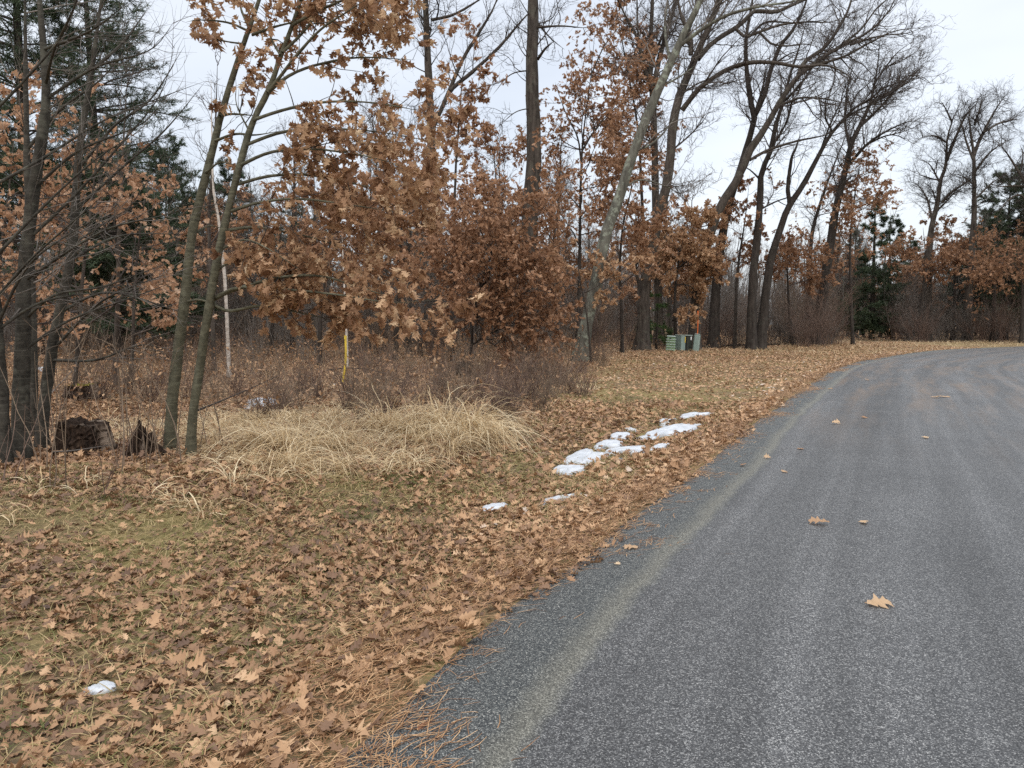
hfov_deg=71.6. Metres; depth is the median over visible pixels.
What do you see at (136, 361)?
shrub
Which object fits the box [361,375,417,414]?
shrub
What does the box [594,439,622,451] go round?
snow patch
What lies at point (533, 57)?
oak tree
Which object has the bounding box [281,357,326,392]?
shrub
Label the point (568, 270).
oak tree
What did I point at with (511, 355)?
shrub
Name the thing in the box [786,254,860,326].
sapling clump
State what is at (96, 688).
snow patch
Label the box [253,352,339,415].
shrub
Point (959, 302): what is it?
sapling clump
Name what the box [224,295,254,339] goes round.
sapling clump
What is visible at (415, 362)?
shrub
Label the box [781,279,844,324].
sapling clump
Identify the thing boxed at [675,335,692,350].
utility cabinet
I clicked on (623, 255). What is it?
oak tree
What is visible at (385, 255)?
bare tree
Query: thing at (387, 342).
shrub
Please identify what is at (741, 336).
shrub
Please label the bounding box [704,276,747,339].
sapling clump
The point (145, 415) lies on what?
shrub
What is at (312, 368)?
dead brush
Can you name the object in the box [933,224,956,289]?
bare tree
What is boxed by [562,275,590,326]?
sapling clump
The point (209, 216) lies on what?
bare tree
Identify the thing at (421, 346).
sapling clump
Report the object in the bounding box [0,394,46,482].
shrub
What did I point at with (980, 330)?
shrub
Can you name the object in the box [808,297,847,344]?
shrub
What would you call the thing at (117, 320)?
bare tree
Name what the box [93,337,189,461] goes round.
shrub
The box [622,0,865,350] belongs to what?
oak tree
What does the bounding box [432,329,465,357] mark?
shrub
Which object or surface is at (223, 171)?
pine tree
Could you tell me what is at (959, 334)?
shrub
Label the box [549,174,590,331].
bare tree
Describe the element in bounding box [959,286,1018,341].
shrub
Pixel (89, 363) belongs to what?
shrub
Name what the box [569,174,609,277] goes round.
bare tree
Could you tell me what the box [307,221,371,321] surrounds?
oak tree
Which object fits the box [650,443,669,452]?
snow patch
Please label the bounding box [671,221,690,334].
bare tree
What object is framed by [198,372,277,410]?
fallen branch
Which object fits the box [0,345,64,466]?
shrub
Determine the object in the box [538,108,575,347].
bare tree
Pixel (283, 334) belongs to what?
shrub
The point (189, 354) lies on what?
shrub
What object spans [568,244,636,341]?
sapling clump
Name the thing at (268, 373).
shrub
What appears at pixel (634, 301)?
oak tree
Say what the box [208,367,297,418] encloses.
shrub
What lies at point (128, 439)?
shrub
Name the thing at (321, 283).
sapling clump
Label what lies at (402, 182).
bare tree
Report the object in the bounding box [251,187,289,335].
bare tree
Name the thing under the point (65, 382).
shrub
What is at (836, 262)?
bare tree
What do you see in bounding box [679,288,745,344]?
shrub
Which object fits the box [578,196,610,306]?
bare tree
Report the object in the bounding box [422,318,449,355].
shrub
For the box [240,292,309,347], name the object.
sapling clump
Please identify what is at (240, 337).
shrub
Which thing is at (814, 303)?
shrub
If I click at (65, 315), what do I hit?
sapling clump
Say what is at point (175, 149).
pine tree
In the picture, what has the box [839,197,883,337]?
tree
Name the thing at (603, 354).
shrub
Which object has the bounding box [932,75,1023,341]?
oak tree
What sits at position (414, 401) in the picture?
shrub
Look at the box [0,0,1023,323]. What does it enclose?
sky
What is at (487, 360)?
shrub
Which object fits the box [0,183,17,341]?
bare tree
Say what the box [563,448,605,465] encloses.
snow patch
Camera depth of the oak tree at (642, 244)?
31.66 m
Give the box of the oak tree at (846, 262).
[798,240,882,336]
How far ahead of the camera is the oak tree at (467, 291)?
40.48 m
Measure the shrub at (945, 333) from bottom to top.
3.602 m
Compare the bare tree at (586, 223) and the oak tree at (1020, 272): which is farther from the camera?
the bare tree at (586, 223)
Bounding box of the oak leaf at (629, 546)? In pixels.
[623,544,638,548]
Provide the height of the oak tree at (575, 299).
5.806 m
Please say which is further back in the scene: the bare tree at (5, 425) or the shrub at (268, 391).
the shrub at (268, 391)
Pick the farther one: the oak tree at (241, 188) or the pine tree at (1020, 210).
the pine tree at (1020, 210)
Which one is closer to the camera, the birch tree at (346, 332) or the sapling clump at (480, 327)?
the birch tree at (346, 332)
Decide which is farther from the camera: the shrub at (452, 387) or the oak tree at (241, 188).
the oak tree at (241, 188)
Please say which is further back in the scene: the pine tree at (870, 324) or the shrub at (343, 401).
the pine tree at (870, 324)
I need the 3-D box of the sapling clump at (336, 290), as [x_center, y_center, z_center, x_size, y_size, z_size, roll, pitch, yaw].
[-7.393,-4.747,32.374,5.491,7.025,6.615,-5,7,-42]
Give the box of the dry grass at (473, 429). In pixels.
[0,337,1023,528]
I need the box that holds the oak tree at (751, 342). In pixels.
[727,5,857,349]
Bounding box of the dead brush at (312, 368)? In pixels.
[5,328,898,428]
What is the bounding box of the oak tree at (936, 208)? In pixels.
[898,84,996,340]
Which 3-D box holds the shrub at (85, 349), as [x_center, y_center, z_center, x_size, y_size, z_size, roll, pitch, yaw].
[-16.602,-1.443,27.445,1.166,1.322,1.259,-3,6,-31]
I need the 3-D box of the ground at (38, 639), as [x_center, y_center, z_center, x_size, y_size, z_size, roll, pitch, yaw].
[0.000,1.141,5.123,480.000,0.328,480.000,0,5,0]
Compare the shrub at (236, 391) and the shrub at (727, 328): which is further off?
the shrub at (727, 328)
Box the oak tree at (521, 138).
[438,123,578,344]
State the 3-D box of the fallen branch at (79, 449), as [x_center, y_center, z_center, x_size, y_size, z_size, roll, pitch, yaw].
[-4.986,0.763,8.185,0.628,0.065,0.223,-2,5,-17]
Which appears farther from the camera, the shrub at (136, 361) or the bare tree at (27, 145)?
the shrub at (136, 361)
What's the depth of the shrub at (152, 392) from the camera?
14.17 m
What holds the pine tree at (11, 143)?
on the ground at (38, 639)
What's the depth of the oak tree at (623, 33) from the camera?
43.99 m
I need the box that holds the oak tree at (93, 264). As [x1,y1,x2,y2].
[54,229,138,305]
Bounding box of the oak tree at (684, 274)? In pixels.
[622,187,701,303]
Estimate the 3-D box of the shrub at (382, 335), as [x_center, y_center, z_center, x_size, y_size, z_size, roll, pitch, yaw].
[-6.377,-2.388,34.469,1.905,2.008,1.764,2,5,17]
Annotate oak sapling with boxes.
[162,0,327,451]
[176,0,490,456]
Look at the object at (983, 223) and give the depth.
57.46 m
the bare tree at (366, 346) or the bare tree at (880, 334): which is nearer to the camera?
the bare tree at (366, 346)
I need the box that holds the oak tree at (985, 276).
[940,216,1023,341]
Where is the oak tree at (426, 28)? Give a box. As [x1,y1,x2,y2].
[369,0,526,348]
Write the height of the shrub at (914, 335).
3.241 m
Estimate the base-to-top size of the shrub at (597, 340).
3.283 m
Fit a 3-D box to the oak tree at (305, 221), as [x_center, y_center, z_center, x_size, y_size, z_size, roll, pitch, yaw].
[-9.747,-5.040,29.730,6.271,7.907,5.274,1,5,9]
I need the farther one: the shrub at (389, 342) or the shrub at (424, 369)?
the shrub at (389, 342)
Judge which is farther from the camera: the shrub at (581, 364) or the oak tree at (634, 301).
the oak tree at (634, 301)
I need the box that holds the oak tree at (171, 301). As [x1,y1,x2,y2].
[52,131,218,386]
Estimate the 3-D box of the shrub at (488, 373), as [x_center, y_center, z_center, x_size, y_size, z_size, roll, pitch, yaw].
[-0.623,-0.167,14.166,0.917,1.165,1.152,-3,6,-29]
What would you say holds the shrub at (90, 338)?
on the ground at (38, 639)
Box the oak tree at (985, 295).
[957,237,1023,339]
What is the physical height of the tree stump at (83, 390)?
0.406 m
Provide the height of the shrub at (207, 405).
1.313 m
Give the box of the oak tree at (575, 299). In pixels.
[565,282,583,336]
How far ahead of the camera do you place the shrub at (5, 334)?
27.64 m
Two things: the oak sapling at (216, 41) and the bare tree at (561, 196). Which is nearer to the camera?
the oak sapling at (216, 41)
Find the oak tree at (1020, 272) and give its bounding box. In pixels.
[974,231,1023,342]
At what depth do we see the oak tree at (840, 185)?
42.61 m
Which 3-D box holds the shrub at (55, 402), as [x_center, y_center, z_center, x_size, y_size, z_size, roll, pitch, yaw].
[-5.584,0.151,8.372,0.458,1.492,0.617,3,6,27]
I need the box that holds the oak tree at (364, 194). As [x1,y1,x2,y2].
[294,163,407,364]
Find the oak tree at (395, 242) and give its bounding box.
[351,141,456,361]
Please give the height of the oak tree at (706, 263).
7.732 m
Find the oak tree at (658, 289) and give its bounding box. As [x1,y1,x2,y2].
[596,0,709,344]
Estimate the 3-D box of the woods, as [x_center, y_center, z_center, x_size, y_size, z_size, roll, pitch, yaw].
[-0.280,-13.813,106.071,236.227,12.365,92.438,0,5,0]
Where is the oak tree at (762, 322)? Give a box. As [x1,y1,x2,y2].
[757,33,946,348]
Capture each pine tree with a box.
[0,0,132,355]
[0,0,201,353]
[0,40,30,250]
[117,135,239,315]
[189,156,279,339]
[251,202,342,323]
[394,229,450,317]
[633,291,673,349]
[828,225,879,335]
[833,192,912,340]
[862,214,916,331]
[897,236,931,309]
[934,241,986,325]
[937,209,1002,335]
[953,162,1023,335]
[977,209,1023,312]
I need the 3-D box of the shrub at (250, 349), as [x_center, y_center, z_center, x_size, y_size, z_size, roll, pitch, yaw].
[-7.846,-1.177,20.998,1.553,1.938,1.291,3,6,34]
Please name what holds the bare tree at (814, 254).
on the ground at (38, 639)
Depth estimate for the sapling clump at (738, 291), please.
65.98 m
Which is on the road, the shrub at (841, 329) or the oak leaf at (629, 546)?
the oak leaf at (629, 546)
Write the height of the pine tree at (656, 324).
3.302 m
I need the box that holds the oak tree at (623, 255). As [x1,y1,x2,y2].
[596,218,640,329]
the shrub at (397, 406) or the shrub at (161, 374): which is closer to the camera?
the shrub at (397, 406)
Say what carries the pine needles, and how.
on the ground at (38, 639)
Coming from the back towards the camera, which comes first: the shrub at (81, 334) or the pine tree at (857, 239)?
the pine tree at (857, 239)
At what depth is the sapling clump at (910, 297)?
57.27 m
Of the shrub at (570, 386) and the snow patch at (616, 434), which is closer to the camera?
the snow patch at (616, 434)
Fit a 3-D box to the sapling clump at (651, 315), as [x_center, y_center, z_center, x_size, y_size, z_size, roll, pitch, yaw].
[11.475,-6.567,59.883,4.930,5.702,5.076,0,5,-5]
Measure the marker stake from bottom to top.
1.227 m
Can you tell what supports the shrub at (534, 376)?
on the ground at (38, 639)
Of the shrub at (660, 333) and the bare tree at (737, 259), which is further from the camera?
the bare tree at (737, 259)
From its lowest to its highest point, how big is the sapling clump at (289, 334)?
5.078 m
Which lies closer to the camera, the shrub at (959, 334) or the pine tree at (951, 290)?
the shrub at (959, 334)
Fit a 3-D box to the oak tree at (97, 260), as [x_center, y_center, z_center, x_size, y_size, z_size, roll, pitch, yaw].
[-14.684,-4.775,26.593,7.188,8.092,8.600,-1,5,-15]
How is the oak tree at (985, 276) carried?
on the ground at (38, 639)
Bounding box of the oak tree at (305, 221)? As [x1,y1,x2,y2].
[188,176,354,354]
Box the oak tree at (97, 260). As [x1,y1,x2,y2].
[1,148,224,359]
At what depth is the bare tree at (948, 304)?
64.37 m
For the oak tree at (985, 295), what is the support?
on the ground at (38, 639)
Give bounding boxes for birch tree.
[211,93,231,376]
[335,239,348,367]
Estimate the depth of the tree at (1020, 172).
48.77 m
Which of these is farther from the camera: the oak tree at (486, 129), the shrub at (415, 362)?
the oak tree at (486, 129)
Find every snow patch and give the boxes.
[85,681,116,694]
[243,397,273,408]
[482,502,507,510]
[541,493,581,505]
[553,464,583,476]
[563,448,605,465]
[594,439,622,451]
[604,445,644,456]
[609,432,632,439]
[636,423,701,439]
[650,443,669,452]
[659,418,676,426]
[680,412,714,418]
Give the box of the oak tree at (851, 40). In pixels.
[687,0,957,349]
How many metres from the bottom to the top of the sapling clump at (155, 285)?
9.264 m
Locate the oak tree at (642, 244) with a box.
[581,125,688,352]
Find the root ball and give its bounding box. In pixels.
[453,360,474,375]
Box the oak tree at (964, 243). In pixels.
[904,211,985,340]
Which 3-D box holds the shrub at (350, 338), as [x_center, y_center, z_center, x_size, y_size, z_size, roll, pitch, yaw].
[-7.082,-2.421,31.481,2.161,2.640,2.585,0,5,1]
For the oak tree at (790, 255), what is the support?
on the ground at (38, 639)
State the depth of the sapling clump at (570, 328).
38.69 m
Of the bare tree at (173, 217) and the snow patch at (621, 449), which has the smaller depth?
the snow patch at (621, 449)
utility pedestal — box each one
[665,335,675,350]
[692,334,700,351]
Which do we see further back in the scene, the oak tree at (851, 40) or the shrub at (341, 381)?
the oak tree at (851, 40)
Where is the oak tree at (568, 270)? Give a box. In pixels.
[538,235,588,295]
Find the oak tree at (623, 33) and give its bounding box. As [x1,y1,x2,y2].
[587,0,686,344]
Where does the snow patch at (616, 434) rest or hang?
on the ground at (38, 639)
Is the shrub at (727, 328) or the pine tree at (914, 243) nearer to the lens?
the shrub at (727, 328)
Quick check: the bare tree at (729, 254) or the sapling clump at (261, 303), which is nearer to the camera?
the sapling clump at (261, 303)
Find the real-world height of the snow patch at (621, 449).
0.065 m
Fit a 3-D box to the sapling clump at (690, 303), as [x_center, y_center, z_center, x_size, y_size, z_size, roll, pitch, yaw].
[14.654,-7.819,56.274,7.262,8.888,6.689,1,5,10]
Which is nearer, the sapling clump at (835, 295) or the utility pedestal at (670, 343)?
the utility pedestal at (670, 343)
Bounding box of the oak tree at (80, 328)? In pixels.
[0,70,199,398]
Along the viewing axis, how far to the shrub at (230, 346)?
23.12 m
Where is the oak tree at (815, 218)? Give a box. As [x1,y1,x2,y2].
[798,109,860,339]
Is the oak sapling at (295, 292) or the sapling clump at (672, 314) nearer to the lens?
the oak sapling at (295, 292)
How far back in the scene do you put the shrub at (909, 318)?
55.38 m
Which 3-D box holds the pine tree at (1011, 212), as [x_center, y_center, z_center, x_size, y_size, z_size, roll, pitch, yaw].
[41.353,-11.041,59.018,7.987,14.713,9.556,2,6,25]
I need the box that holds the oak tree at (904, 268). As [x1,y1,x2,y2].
[893,244,958,311]
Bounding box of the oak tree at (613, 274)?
[540,236,654,361]
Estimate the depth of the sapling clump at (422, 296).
47.55 m
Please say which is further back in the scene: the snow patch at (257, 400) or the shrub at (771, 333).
the shrub at (771, 333)
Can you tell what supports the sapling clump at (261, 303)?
on the ground at (38, 639)
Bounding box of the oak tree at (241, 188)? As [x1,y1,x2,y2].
[174,182,259,346]
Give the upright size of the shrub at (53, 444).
1.698 m
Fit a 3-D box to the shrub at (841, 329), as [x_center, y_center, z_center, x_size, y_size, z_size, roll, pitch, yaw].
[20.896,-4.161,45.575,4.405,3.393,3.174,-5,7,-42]
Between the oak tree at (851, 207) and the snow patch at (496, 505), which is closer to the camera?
the snow patch at (496, 505)
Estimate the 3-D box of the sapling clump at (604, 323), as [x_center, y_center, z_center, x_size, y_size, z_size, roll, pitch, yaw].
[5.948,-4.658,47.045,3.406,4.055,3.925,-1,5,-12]
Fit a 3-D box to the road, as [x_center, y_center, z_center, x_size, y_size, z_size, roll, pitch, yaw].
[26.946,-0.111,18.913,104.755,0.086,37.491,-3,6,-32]
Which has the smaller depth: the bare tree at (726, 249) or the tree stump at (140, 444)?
the tree stump at (140, 444)
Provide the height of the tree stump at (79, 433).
0.480 m
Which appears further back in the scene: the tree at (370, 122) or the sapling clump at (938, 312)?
the sapling clump at (938, 312)
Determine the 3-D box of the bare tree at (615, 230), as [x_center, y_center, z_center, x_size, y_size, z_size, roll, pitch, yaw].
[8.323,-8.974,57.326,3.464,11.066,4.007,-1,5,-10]
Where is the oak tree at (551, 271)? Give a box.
[538,230,576,297]
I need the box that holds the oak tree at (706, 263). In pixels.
[641,198,743,338]
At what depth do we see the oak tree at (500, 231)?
21.08 m
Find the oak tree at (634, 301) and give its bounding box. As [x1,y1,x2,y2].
[610,262,653,317]
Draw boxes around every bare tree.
[0,0,166,435]
[0,0,231,448]
[0,0,259,462]
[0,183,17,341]
[11,0,279,459]
[69,40,175,383]
[155,160,190,343]
[176,49,250,369]
[177,151,201,339]
[179,195,214,343]
[183,244,207,347]
[214,136,279,345]
[221,184,256,338]
[243,169,286,339]
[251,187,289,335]
[259,140,319,344]
[269,102,308,352]
[289,167,330,350]
[303,196,338,324]
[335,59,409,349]
[358,117,412,348]
[358,154,375,350]
[367,112,424,341]
[393,103,426,350]
[403,164,444,351]
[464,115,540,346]
[490,174,518,340]
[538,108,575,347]
[538,179,576,334]
[539,145,588,305]
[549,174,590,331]
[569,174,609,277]
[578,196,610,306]
[604,208,628,339]
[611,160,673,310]
[646,152,691,335]
[670,165,714,306]
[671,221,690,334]
[721,229,739,329]
[725,216,754,334]
[727,232,741,287]
[738,238,767,306]
[762,244,781,323]
[769,258,791,333]
[771,228,789,294]
[773,271,799,304]
[785,232,804,298]
[788,212,835,312]
[795,200,825,275]
[825,192,856,334]
[837,242,854,338]
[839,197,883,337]
[844,261,880,338]
[869,198,905,336]
[932,241,959,337]
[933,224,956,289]
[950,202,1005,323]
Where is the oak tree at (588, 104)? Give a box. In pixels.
[525,0,680,338]
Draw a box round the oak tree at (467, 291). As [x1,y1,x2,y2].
[428,248,490,346]
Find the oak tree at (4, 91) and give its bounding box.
[0,60,122,327]
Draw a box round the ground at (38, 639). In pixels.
[0,327,1023,767]
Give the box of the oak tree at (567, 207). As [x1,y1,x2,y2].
[481,173,607,339]
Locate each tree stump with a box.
[45,416,118,455]
[61,382,102,400]
[122,420,166,457]
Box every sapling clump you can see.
[0,250,67,351]
[1,251,71,347]
[41,284,95,348]
[52,278,112,354]
[123,240,199,339]
[128,242,228,350]
[129,275,161,350]
[160,233,263,352]
[164,285,204,348]
[170,233,256,351]
[172,234,262,346]
[195,207,321,346]
[197,214,325,349]
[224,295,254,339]
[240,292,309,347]
[245,231,339,345]
[256,277,340,358]
[309,221,408,354]
[336,255,412,349]
[363,289,407,351]
[377,254,446,355]
[389,254,451,325]
[392,220,518,357]
[402,287,428,347]
[405,228,475,337]
[440,278,511,345]
[457,281,497,347]
[492,242,574,346]
[511,226,592,330]
[539,283,577,344]
[545,291,585,333]
[558,297,596,347]
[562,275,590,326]
[564,278,627,344]
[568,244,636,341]
[575,249,640,338]
[581,293,617,339]
[600,279,623,334]
[604,286,634,329]
[606,272,666,340]
[615,303,636,337]
[626,286,666,328]
[630,267,721,335]
[653,288,687,332]
[665,255,731,337]
[672,239,758,343]
[685,286,733,335]
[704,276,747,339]
[707,259,761,326]
[720,277,761,332]
[730,282,747,337]
[740,294,776,329]
[742,270,780,327]
[758,278,795,332]
[759,264,830,331]
[760,271,815,341]
[769,280,804,319]
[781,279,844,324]
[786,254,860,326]
[802,256,849,335]
[829,279,878,337]
[868,295,911,338]
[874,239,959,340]
[880,258,955,338]
[895,253,975,340]
[920,276,958,332]
[939,278,982,336]
[956,238,1022,339]
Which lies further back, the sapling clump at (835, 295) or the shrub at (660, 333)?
the sapling clump at (835, 295)
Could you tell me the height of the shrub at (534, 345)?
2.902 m
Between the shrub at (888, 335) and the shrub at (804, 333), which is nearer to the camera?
the shrub at (804, 333)
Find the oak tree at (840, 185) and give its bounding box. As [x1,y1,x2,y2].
[807,28,952,344]
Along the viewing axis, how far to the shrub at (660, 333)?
38.23 m
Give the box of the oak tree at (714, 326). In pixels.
[705,0,838,347]
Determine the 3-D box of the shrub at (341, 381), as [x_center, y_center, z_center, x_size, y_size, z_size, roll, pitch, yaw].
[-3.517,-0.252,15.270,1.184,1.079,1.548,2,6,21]
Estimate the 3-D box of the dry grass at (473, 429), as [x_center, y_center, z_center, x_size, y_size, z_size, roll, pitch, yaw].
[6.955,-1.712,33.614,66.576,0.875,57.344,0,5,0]
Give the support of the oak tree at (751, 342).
on the ground at (38, 639)
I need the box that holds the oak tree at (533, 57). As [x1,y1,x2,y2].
[478,0,611,358]
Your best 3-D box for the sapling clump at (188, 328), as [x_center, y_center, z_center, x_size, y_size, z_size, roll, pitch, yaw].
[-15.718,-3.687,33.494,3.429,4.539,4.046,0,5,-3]
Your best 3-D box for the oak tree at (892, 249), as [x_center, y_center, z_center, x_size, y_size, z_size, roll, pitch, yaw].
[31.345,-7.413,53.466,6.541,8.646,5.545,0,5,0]
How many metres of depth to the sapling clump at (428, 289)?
45.66 m
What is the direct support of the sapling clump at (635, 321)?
on the ground at (38, 639)
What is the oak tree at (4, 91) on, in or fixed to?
on the ground at (38, 639)
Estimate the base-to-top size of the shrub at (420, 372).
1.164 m
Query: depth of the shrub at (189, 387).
15.19 m
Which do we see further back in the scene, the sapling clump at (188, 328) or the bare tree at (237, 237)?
the bare tree at (237, 237)
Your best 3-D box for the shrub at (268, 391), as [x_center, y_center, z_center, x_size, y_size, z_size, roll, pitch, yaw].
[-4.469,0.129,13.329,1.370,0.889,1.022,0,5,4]
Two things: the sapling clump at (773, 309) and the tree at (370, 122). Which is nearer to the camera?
the tree at (370, 122)
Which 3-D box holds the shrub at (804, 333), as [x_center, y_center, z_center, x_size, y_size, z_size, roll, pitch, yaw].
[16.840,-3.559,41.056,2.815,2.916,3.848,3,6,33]
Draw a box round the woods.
[44,252,1016,333]
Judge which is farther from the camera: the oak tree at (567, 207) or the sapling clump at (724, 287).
the sapling clump at (724, 287)
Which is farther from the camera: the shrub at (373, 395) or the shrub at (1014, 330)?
the shrub at (1014, 330)
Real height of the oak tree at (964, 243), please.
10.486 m
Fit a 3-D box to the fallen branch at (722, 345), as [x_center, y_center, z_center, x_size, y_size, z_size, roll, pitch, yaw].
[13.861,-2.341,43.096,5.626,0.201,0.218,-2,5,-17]
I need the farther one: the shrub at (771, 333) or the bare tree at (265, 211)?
the bare tree at (265, 211)
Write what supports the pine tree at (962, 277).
on the ground at (38, 639)
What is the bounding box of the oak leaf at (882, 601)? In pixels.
[865,593,893,608]
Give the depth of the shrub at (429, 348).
23.48 m
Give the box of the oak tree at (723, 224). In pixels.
[694,167,785,348]
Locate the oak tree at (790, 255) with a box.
[758,210,848,345]
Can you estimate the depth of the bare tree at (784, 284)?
73.74 m
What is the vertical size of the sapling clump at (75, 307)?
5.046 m
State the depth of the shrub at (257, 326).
30.55 m
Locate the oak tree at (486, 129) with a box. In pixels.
[398,11,526,360]
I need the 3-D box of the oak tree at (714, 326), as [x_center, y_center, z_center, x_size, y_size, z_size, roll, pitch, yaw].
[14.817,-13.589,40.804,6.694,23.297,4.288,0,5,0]
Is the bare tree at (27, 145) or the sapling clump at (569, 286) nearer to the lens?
the bare tree at (27, 145)
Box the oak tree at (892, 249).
[879,225,981,341]
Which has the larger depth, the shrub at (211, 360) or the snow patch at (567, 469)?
the shrub at (211, 360)
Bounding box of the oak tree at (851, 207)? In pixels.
[805,139,902,344]
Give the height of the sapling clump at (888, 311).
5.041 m
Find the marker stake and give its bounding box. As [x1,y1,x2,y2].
[342,335,346,381]
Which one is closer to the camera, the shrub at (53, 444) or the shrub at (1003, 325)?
the shrub at (53, 444)
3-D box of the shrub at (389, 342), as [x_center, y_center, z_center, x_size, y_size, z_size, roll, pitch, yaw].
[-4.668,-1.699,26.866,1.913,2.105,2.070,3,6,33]
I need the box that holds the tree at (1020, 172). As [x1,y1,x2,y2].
[975,131,1023,246]
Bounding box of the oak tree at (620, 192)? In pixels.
[570,0,804,361]
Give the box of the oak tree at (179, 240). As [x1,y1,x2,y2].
[147,206,253,341]
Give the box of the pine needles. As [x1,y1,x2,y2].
[125,353,907,767]
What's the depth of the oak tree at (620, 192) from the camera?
26.25 m
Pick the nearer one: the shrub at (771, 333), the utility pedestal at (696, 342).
the utility pedestal at (696, 342)
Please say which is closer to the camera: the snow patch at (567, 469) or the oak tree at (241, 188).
the snow patch at (567, 469)
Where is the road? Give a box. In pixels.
[334,346,1023,767]
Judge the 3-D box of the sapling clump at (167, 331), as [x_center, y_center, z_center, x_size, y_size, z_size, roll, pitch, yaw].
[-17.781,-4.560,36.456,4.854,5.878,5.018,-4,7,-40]
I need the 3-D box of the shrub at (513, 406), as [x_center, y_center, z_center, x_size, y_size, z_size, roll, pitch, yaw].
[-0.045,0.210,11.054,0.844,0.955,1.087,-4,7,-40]
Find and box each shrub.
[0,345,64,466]
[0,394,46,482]
[2,297,14,358]
[13,342,62,450]
[20,305,91,490]
[43,311,127,380]
[49,385,72,432]
[52,328,110,419]
[54,354,131,399]
[64,302,97,354]
[70,325,153,473]
[71,338,94,359]
[74,329,170,394]
[83,322,96,350]
[90,413,139,496]
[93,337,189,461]
[95,314,141,443]
[105,356,181,402]
[111,401,139,458]
[122,339,192,460]
[138,329,172,361]
[147,388,185,447]
[153,356,169,384]
[160,354,219,397]
[167,327,198,372]
[177,350,234,448]
[184,357,242,401]
[185,338,232,376]
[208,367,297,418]
[210,320,255,368]
[212,353,270,396]
[230,301,278,353]
[230,316,272,373]
[230,323,257,345]
[234,372,308,408]
[239,342,301,389]
[244,301,279,351]
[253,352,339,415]
[260,306,307,355]
[279,300,330,363]
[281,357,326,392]
[289,354,337,399]
[315,350,369,394]
[329,330,409,419]
[331,376,365,409]
[332,311,375,357]
[335,331,372,361]
[347,336,411,381]
[347,350,407,400]
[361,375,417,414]
[367,324,415,364]
[368,322,392,353]
[372,351,422,394]
[376,325,398,357]
[384,343,426,377]
[403,367,449,406]
[405,357,464,399]
[408,303,462,366]
[412,345,462,384]
[415,354,486,412]
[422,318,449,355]
[429,338,487,401]
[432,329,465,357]
[434,363,528,416]
[447,344,496,388]
[461,350,510,399]
[474,343,515,373]
[476,347,564,399]
[482,358,526,388]
[483,373,546,421]
[487,367,532,405]
[493,350,545,393]
[504,330,549,379]
[512,332,591,398]
[513,322,557,357]
[513,355,573,412]
[539,305,574,359]
[541,358,596,393]
[542,351,581,386]
[554,362,606,396]
[564,288,602,342]
[570,352,593,371]
[571,292,621,360]
[580,334,619,366]
[601,292,647,349]
[605,315,639,351]
[653,308,681,349]
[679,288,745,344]
[702,289,758,346]
[727,303,746,347]
[757,282,829,344]
[757,308,782,343]
[760,271,863,344]
[771,271,864,345]
[773,305,815,344]
[780,301,827,346]
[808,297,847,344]
[812,299,861,343]
[866,295,918,340]
[881,300,928,340]
[890,295,947,341]
[891,304,934,341]
[895,292,926,339]
[924,312,954,341]
[925,303,970,341]
[934,294,994,341]
[946,295,1008,341]
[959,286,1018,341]
[980,280,1020,341]
[996,311,1019,341]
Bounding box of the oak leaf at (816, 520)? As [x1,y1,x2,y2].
[808,516,828,523]
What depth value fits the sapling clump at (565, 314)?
47.85 m
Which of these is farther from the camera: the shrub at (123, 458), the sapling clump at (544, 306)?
the sapling clump at (544, 306)
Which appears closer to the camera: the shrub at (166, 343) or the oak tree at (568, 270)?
the shrub at (166, 343)
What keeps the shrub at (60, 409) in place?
on the ground at (38, 639)
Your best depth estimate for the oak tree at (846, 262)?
64.98 m
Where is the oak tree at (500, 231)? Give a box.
[391,127,588,373]
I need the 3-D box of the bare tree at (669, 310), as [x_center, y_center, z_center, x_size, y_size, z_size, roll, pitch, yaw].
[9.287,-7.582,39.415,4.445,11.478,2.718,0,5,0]
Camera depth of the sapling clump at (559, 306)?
40.63 m
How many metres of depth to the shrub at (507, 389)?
13.02 m
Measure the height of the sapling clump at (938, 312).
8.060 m
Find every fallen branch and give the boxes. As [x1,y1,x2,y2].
[51,444,111,452]
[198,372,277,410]
[329,368,417,385]
[702,343,779,346]
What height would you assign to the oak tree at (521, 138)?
10.586 m
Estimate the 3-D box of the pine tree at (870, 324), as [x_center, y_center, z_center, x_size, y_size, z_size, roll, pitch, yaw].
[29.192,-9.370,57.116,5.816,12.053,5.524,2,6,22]
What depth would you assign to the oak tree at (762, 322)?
39.49 m
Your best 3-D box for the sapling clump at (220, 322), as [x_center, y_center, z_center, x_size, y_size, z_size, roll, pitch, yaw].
[-12.620,-4.263,30.373,4.417,6.135,5.241,2,5,18]
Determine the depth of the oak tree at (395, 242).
28.12 m
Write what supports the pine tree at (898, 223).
on the ground at (38, 639)
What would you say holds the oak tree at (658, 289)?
on the ground at (38, 639)
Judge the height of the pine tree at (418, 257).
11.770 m

